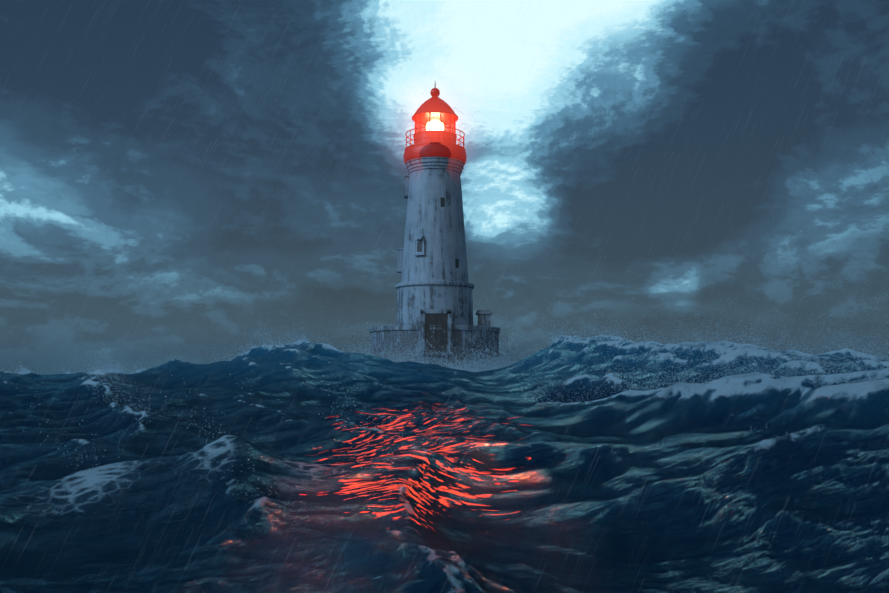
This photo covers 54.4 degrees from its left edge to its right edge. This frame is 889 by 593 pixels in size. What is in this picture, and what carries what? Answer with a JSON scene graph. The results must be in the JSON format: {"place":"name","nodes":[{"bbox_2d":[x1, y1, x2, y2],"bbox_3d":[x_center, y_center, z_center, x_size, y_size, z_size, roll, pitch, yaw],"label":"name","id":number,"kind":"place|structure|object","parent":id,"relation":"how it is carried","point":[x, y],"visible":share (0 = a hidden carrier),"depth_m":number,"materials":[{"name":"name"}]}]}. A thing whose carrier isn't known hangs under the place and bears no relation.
{"place":"outdoors","nodes":[
{"label":"outdoors","id":0,"kind":"place"},
{"bbox_2d":[0,335,888,592],"bbox_3d":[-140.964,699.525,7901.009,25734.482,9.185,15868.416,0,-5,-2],"label":"sea","id":1,"kind":"structure","parent":0,"point":[698,487],"depth_m":26.00,"materials":[{"name":"blue liquid"}]},
{"bbox_2d":[369,83,500,368],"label":"lighthouse","id":2,"kind":"object","parent":1,"relation":"in","point":[435,286],"visible":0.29,"depth_m":92.47,"materials":[{"name":"paint"}]},
{"bbox_2d":[3,230,888,503],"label":"spray","id":3,"kind":"object","parent":1,"relation":"on","point":[505,362],"visible":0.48,"depth_m":61.20,"materials":[{"name":"white liquid"}]},
{"bbox_2d":[0,0,888,372],"label":"sky","id":4,"kind":"structure","parent":0,"point":[167,167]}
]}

